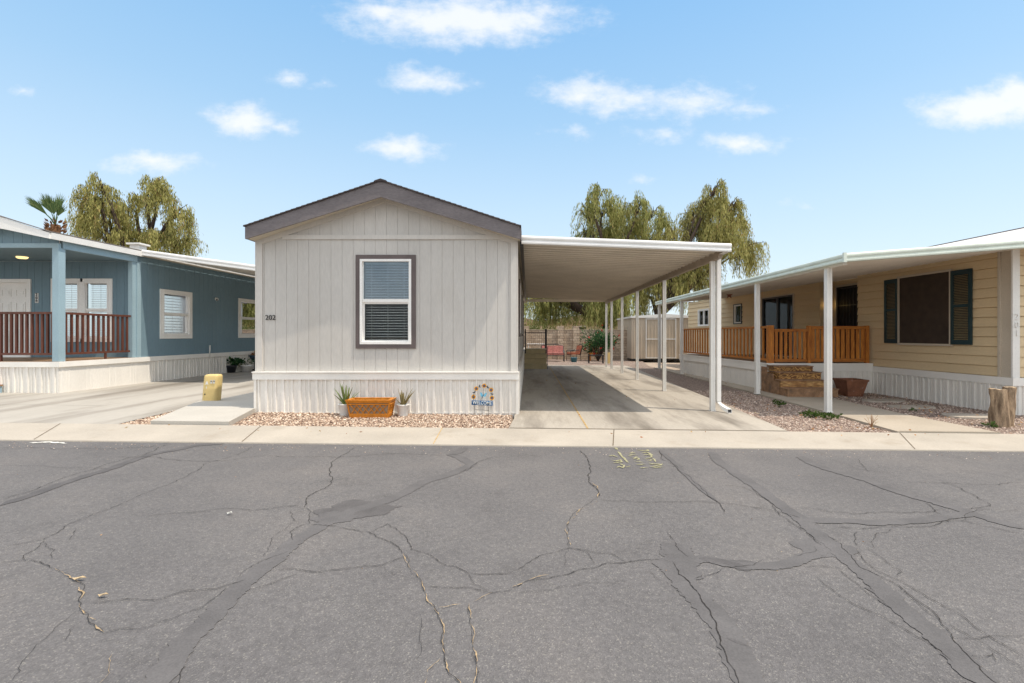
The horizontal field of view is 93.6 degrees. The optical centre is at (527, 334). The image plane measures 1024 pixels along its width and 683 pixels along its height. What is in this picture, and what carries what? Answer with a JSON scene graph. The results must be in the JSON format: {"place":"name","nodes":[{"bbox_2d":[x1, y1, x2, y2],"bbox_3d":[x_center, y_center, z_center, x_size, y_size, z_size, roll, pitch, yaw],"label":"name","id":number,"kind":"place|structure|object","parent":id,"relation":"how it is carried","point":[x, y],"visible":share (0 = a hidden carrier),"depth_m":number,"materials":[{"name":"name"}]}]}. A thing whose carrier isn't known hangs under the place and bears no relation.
{"place":"outdoors","nodes":[
{"label":"outdoors","id":0,"kind":"place"},
{"bbox_2d":[0,370,254,423],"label":"neighbour driveway","id":1,"kind":"structure","parent":0,"point":[118,404],"depth_m":9.77,"materials":[{"name":"concrete"}]},
{"bbox_2d":[141,250,254,277],"bbox_3d":[-8.713,-0.468,19.535,3.825,3.704,12.921,0,0,0],"label":"carport","id":2,"kind":"object","parent":1,"relation":"on","point":[247,269],"visible":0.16,"depth_m":13.09,"materials":[{"name":"white metal"}]},
{"bbox_2d":[202,374,222,400],"bbox_3d":[-6.508,1.117,9.908,0.334,0.603,0.211,0,0,0],"label":"utility pedestal","id":3,"kind":"object","parent":1,"relation":"on","point":[212,388],"visible":0.85,"depth_m":9.82,"materials":[{"name":"yellow plastic"}]},
{"bbox_2d":[226,356,244,372],"bbox_3d":[-10.420,1.030,16.930,0.831,0.612,0.652,0,0,0],"label":"potted plant","id":4,"kind":"object","parent":1,"relation":"on","point":[231,368],"visible":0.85,"depth_m":16.86,"materials":[{"name":"green plant"}]},
{"bbox_2d":[239,355,254,371],"bbox_3d":[-10.234,1.015,17.530,0.714,0.649,0.792,0,0,39],"label":"potted plant","id":5,"kind":"object","parent":1,"relation":"on","point":[246,368],"visible":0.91,"depth_m":17.34,"materials":[{"name":"grey plant"}]},
{"bbox_2d":[249,350,254,369],"bbox_3d":[-10.327,0.969,18.230,0.598,0.737,0.511,0,0,13],"label":"bowl planter","id":6,"kind":"object","parent":1,"relation":"on","point":[251,356],"visible":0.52,"depth_m":18.07,"materials":[{"name":"black paint"}]},
{"bbox_2d":[150,392,254,424],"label":"path","id":7,"kind":"structure","parent":0,"point":[232,410],"depth_m":8.22,"materials":[{"name":"concrete"}]},
{"bbox_2d":[121,411,512,427],"bbox_3d":[-3.790,1.430,15.710,7.020,0.077,16.580,0,0,0],"label":"gravel bed","id":8,"kind":"object","parent":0,"point":[236,423],"visible":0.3,"depth_m":8.02,"materials":[{"name":"gravel"}]},
{"bbox_2d":[122,393,244,423],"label":"gravel pebbles","id":9,"kind":"object","parent":8,"relation":"on","point":[146,420],"visible":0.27,"depth_m":7.80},
{"bbox_2d":[335,384,357,415],"bbox_3d":[-3.245,1.138,8.498,0.473,0.594,0.538,0,0,0],"label":"potted aloe","id":10,"kind":"object","parent":8,"relation":"on","point":[343,409],"visible":0.69,"depth_m":8.42,"materials":[{"name":"green plant"}]},
{"bbox_2d":[345,397,396,417],"bbox_3d":[-2.745,1.281,8.420,0.790,0.311,0.380,0,0,0],"label":"wicker basket","id":11,"kind":"object","parent":8,"relation":"on","point":[369,407],"visible":1,"depth_m":8.28,"materials":[{"name":"orange wicker"}]},
{"bbox_2d":[393,388,413,416],"bbox_3d":[-2.209,1.194,8.516,0.373,0.504,0.338,0,0,0],"label":"potted aloe","id":12,"kind":"object","parent":8,"relation":"on","point":[403,407],"visible":0.99,"depth_m":8.45,"materials":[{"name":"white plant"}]},
{"bbox_2d":[471,384,493,413],"bbox_3d":[-0.812,1.158,8.619,0.419,0.572,0.034,0,0,0],"label":"welcome sign","id":13,"kind":"object","parent":8,"relation":"on","point":[478,402],"visible":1,"depth_m":8.62,"materials":[{"name":"multicoloured metal"}]},
{"bbox_2d":[0,441,1023,682],"bbox_3d":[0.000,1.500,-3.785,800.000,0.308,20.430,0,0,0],"label":"road","id":14,"kind":"structure","parent":0,"point":[508,564],"depth_m":3.13,"materials":[{"name":"grey asphalt"}]},
{"bbox_2d":[0,0,1023,335],"label":"sky","id":15,"kind":"structure","parent":0,"point":[839,126],"materials":[{"name":"blue"}]},
{"bbox_2d":[9,442,1023,458],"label":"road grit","id":16,"kind":"object","parent":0,"point":[495,450],"visible":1,"depth_m":6.21,"materials":[{"name":"grey gravel"}]},
{"bbox_2d":[509,365,786,430],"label":"driveway","id":17,"kind":"structure","parent":0,"point":[596,398],"depth_m":10.04,"materials":[{"name":"concrete"}]},
{"bbox_2d":[524,329,547,368],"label":"entry steps","id":18,"kind":"structure","parent":17,"relation":"on","point":[535,358],"depth_m":20.81,"materials":[{"name":"black paint"}]},
{"bbox_2d":[520,235,731,412],"bbox_3d":[1.853,-0.154,15.489,4.003,3.308,13.531,0,0,0],"label":"carport","id":19,"kind":"object","parent":17,"relation":"on","point":[568,269],"visible":0.98,"depth_m":10.92,"materials":[{"name":"white metal"}]},
{"bbox_2d":[511,361,1013,430],"bbox_3d":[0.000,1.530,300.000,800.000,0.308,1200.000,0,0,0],"label":"ground","id":20,"kind":"structure","parent":0,"point":[673,365],"depth_m":24.85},
{"bbox_2d":[24,193,67,233],"bbox_3d":[-26.116,-3.259,25.973,2.394,9.159,1.012,0,0,0],"label":"fan palm","id":21,"kind":"object","parent":20,"relation":"on","point":[48,203],"visible":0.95,"depth_m":25.85,"materials":[{"name":"green plant"}]},
{"bbox_2d":[0,215,254,392],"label":"mobile home","id":22,"kind":"object","parent":20,"relation":"on","point":[41,351],"visible":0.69,"depth_m":13.06,"materials":[{"name":"blue"}]},
{"bbox_2d":[0,279,30,356],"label":"door","id":23,"kind":"structure","parent":22,"relation":"in","point":[15,294],"depth_m":13.12,"materials":[{"name":"white plastic"}]},
{"bbox_2d":[51,279,81,341],"bbox_3d":[-12.517,-0.660,13.127,0.860,1.720,0.206,0,0,0],"label":"window","id":24,"kind":"structure","parent":22,"relation":"in","point":[67,281],"depth_m":13.03,"materials":[{"name":"white plastic"}]},
{"bbox_2d":[82,279,112,341],"bbox_3d":[-11.717,-0.660,13.127,0.860,1.720,0.206,0,0,0],"label":"window","id":25,"kind":"structure","parent":22,"relation":"in","point":[109,282],"depth_m":13.03,"materials":[{"name":"white plastic"}]},
{"bbox_2d":[160,289,191,338],"bbox_3d":[-10.655,-0.600,14.467,0.206,1.440,1.260,0,0,2],"label":"window","id":26,"kind":"structure","parent":22,"relation":"in","point":[184,299],"depth_m":14.63,"materials":[{"name":"white plastic"}]},
{"bbox_2d":[238,298,254,337],"bbox_3d":[-10.488,-0.600,18.110,0.106,1.440,1.440,0,0,2],"label":"window","id":27,"kind":"structure","parent":22,"relation":"in","point":[246,307],"depth_m":17.90,"materials":[{"name":"white plastic"}]},
{"bbox_2d":[63,171,208,256],"bbox_3d":[-24.561,-4.168,29.750,9.279,11.181,4.846,0,0,0],"label":"weeping tree","id":28,"kind":"object","parent":20,"relation":"on","point":[89,222],"visible":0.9,"depth_m":28.85,"materials":[{"name":"green plant"}]},
{"bbox_2d":[243,178,525,417],"bbox_3d":[-2.570,-0.615,17.297,4.900,4.270,17.687,0,0,0],"label":"mobile home","id":29,"kind":"object","parent":20,"relation":"on","point":[380,287],"visible":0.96,"depth_m":8.79,"materials":[{"name":"beige"}]},
{"bbox_2d":[356,255,415,347],"bbox_3d":[-2.598,-0.601,8.857,1.094,1.709,0.206,0,0,0],"label":"window","id":30,"kind":"structure","parent":29,"relation":"in","point":[361,342],"depth_m":8.76,"materials":[{"name":"white plastic"}]},
{"bbox_2d":[519,279,520,336],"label":"window","id":31,"kind":"structure","parent":29,"relation":"in","point":[519,279],"depth_m":11.32,"materials":[{"name":"white plastic"}]},
{"bbox_2d":[522,296,522,335],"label":"window","id":32,"kind":"structure","parent":29,"relation":"in","point":[522,296],"depth_m":16.00,"materials":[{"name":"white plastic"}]},
{"bbox_2d":[523,301,523,349],"bbox_3d":[-0.210,-0.405,21.075,0.050,2.090,1.090,0,0,0],"label":"door","id":33,"kind":"structure","parent":29,"relation":"in","point":[523,301],"depth_m":20.53,"materials":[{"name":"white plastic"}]},
{"bbox_2d":[0,423,1023,451],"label":"kerb","id":34,"kind":"structure","parent":20,"relation":"on","point":[514,437],"depth_m":6.86,"materials":[{"name":"concrete"}]},
{"bbox_2d":[525,321,559,329],"bbox_3d":[0.499,0.208,33.928,4.290,2.621,4.303,0,0,-13],"label":"garden bush","id":35,"kind":"object","parent":20,"relation":"on","point":[534,327],"visible":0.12,"depth_m":33.52,"materials":[{"name":"green plant"}]},
{"bbox_2d":[529,317,617,329],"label":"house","id":36,"kind":"structure","parent":20,"relation":"on","point":[567,327],"depth_m":46.00,"materials":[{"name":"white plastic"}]},
{"bbox_2d":[524,182,679,329],"bbox_3d":[5.165,-4.490,35.061,11.905,12.348,6.871,0,0,0],"label":"weeping tree","id":37,"kind":"object","parent":20,"relation":"on","point":[617,227],"visible":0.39,"depth_m":34.33,"materials":[{"name":"green plant"}]},
{"bbox_2d":[524,326,679,361],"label":"block wall","id":38,"kind":"structure","parent":20,"relation":"on","point":[568,339],"depth_m":28.85,"materials":[{"name":"beige concrete"}]},
{"bbox_2d":[617,314,687,362],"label":"metal shed","id":39,"kind":"structure","parent":20,"relation":"on","point":[648,337],"depth_m":27.60,"materials":[{"name":"beige metal"}]},
{"bbox_2d":[646,319,657,357],"bbox_3d":[7.185,0.220,27.555,0.870,2.280,0.030,0,0,0],"label":"door","id":40,"kind":"structure","parent":39,"relation":"in","point":[646,319],"depth_m":27.54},
{"bbox_2d":[661,319,675,357],"bbox_3d":[8.065,0.220,27.555,0.870,2.280,0.030,0,0,0],"label":"door","id":41,"kind":"structure","parent":39,"relation":"in","point":[661,319],"depth_m":27.54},
{"bbox_2d":[626,178,770,315],"bbox_3d":[11.636,-4.614,34.631,10.763,12.942,6.620,0,0,21],"label":"weeping tree","id":42,"kind":"object","parent":20,"relation":"on","point":[729,228],"visible":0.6,"depth_m":33.63,"materials":[{"name":"green plant"}]},
{"bbox_2d":[684,227,1023,414],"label":"mobile home","id":43,"kind":"object","parent":20,"relation":"on","point":[950,332],"visible":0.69,"depth_m":11.35,"materials":[{"name":"beige"}]},
{"bbox_2d":[698,308,708,325],"bbox_3d":[8.643,-0.830,23.603,0.105,0.840,1.243,0,0,-4],"label":"window","id":44,"kind":"structure","parent":43,"relation":"in","point":[703,314],"depth_m":23.58,"materials":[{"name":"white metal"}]},
{"bbox_2d":[733,303,742,323],"bbox_3d":[8.855,-0.865,20.227,0.105,0.850,0.692,0,0,-4],"label":"window","id":45,"kind":"structure","parent":43,"relation":"in","point":[737,308],"depth_m":20.33,"materials":[{"name":"black paint"}]},
{"bbox_2d":[761,293,794,357],"bbox_3d":[9.035,-0.310,17.383,0.105,2.200,2.002,0,0,-4],"label":"sliding door","id":46,"kind":"structure","parent":43,"relation":"in","point":[778,311],"depth_m":17.31,"materials":[{"name":"black paint"}]},
{"bbox_2d":[655,240,1023,412],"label":"porch awning","id":47,"kind":"object","parent":43,"relation":"attached to","point":[842,266],"visible":0.93,"depth_m":10.25,"materials":[{"name":"white metal"}]},
{"bbox_2d":[835,283,858,358],"bbox_3d":[9.726,-0.385,14.407,0.120,2.290,1.353,0,0,-4],"label":"door","id":48,"kind":"structure","parent":43,"relation":"in","point":[846,302],"depth_m":14.65,"materials":[{"name":"black paint"}]},
{"bbox_2d":[897,269,953,345],"bbox_3d":[9.379,-0.600,11.395,0.070,1.720,1.452,0,0,-4],"label":"window","id":49,"kind":"structure","parent":43,"relation":"in","point":[923,299],"depth_m":11.36,"materials":[{"name":"black glass"}]},
{"bbox_2d":[548,359,1023,433],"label":"gravel yard","id":50,"kind":"structure","parent":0,"point":[690,384],"depth_m":11.02,"materials":[{"name":"beige gravel"}]},
{"bbox_2d":[541,344,564,361],"bbox_3d":[1.366,1.010,26.785,1.300,0.953,0.802,0,0,0],"label":"loveseat","id":51,"kind":"object","parent":50,"relation":"on","point":[556,351],"visible":0.68,"depth_m":26.98,"materials":[{"name":"red fabric"}]},
{"bbox_2d":[570,357,576,361],"bbox_3d":[2.501,1.373,26.170,0.380,0.250,0.374,0,0,0],"label":"bucket","id":52,"kind":"object","parent":50,"relation":"on","point":[573,359],"visible":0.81,"depth_m":26.05,"materials":[{"name":"teal plastic"}]},
{"bbox_2d":[566,344,582,359],"bbox_3d":[2.682,1.024,27.548,0.802,0.953,0.670,0,0,-18],"label":"patio chair","id":53,"kind":"object","parent":50,"relation":"on","point":[578,350],"visible":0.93,"depth_m":27.37,"materials":[{"name":"red metal"}]},
{"bbox_2d":[589,342,596,360],"bbox_3d":[3.795,0.961,27.767,0.520,1.142,0.500,0,0,0],"label":"slatted chair","id":54,"kind":"object","parent":50,"relation":"on","point":[592,352],"visible":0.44,"depth_m":27.99,"materials":[{"name":"brown wood"}]},
{"bbox_2d":[588,355,603,363],"bbox_3d":[3.560,1.300,25.222,0.820,0.459,0.400,0,0,0],"label":"side table","id":55,"kind":"object","parent":50,"relation":"on","point":[596,355],"visible":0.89,"depth_m":25.04,"materials":[{"name":"black paint"}]},
{"bbox_2d":[579,325,620,360],"bbox_3d":[3.980,0.483,27.583,2.553,2.123,2.118,0,0,30],"label":"oleander bush","id":56,"kind":"object","parent":50,"relation":"on","point":[597,341],"visible":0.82,"depth_m":27.32,"materials":[{"name":"green plant"}]},
{"bbox_2d":[607,353,609,362],"bbox_3d":[4.183,1.243,25.267,0.260,0.586,0.100,0,0,0],"label":"yellow post","id":57,"kind":"object","parent":50,"relation":"on","point":[608,357],"visible":0.64,"depth_m":25.22,"materials":[{"name":"plastic"}]},
{"bbox_2d":[679,325,872,392],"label":"porch deck","id":58,"kind":"structure","parent":50,"relation":"on","point":[736,368],"depth_m":12.98,"materials":[{"name":"brown wood"}]},
{"bbox_2d":[693,390,891,432],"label":"gravel pebbles","id":59,"kind":"object","parent":50,"relation":"on","point":[760,402],"visible":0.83,"depth_m":9.02,"materials":[{"name":"gravel"}]},
{"bbox_2d":[772,399,786,406],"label":"weed","id":60,"kind":"object","parent":59,"relation":"on","point":[779,403],"visible":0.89,"depth_m":10.11,"materials":[{"name":"green plant"}]},
{"bbox_2d":[798,409,822,417],"bbox_3d":[5.159,1.444,8.885,0.467,0.213,0.422,0,0,0],"label":"weed","id":61,"kind":"object","parent":59,"relation":"on","point":[812,413],"visible":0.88,"depth_m":8.81,"materials":[{"name":"green plant"}]},
{"bbox_2d":[817,411,842,419],"bbox_3d":[5.396,1.464,8.602,0.342,0.176,0.278,0,0,0],"label":"weed","id":62,"kind":"object","parent":50,"relation":"on","point":[825,414],"visible":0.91,"depth_m":8.58,"materials":[{"name":"green plant"}]},
{"bbox_2d":[832,378,868,396],"bbox_3d":[8.220,1.345,12.250,0.565,0.430,0.565,0,0,0],"label":"planter","id":63,"kind":"object","parent":50,"relation":"on","point":[852,387],"visible":1,"depth_m":12.05,"materials":[{"name":"ceramic"}]},
{"bbox_2d":[866,415,878,427],"bbox_3d":[5.631,1.416,7.907,0.142,0.236,0.209,0,0,-30],"label":"dry weed","id":64,"kind":"object","parent":50,"relation":"on","point":[872,419],"visible":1,"depth_m":7.89,"materials":[{"name":"beige plant"}]},
{"bbox_2d":[862,398,904,402],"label":"stepping slab","id":65,"kind":"structure","parent":50,"relation":"on","point":[885,400],"depth_m":11.12,"materials":[{"name":"grey concrete"}]},
{"bbox_2d":[887,405,935,408],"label":"stepping slab","id":66,"kind":"structure","parent":50,"relation":"on","point":[912,406],"depth_m":10.19,"materials":[{"name":"grey concrete"}]},
{"bbox_2d":[832,393,1023,433],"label":"gravel pebbles","id":67,"kind":"object","parent":50,"relation":"on","point":[940,410],"visible":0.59,"depth_m":9.79,"materials":[{"name":"gravel"}]},
{"bbox_2d":[941,413,987,419],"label":"stepping slab","id":68,"kind":"structure","parent":50,"relation":"on","point":[968,416],"depth_m":9.07,"materials":[{"name":"beige concrete"}]},
{"bbox_2d":[980,421,997,427],"bbox_3d":[7.716,1.506,7.978,0.210,0.142,0.243,0,0,-16],"label":"weed","id":69,"kind":"object","parent":50,"relation":"on","point":[992,424],"visible":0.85,"depth_m":8.01,"materials":[{"name":"green plant"}]},
{"bbox_2d":[988,386,1016,427],"bbox_3d":[8.078,1.238,8.187,0.447,0.701,0.288,0,0,-27],"label":"tree stump","id":70,"kind":"object","parent":50,"relation":"on","point":[1002,410],"visible":0.91,"depth_m":8.10,"materials":[{"name":"brown wood"}]},
{"bbox_2d":[761,365,838,396],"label":"wooden steps","id":71,"kind":"structure","parent":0,"point":[796,380],"depth_m":12.25,"materials":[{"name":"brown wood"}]},
{"bbox_2d":[654,367,1000,433],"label":"walkway","id":72,"kind":"structure","parent":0,"point":[893,422],"depth_m":8.93,"materials":[{"name":"concrete"}]}
]}

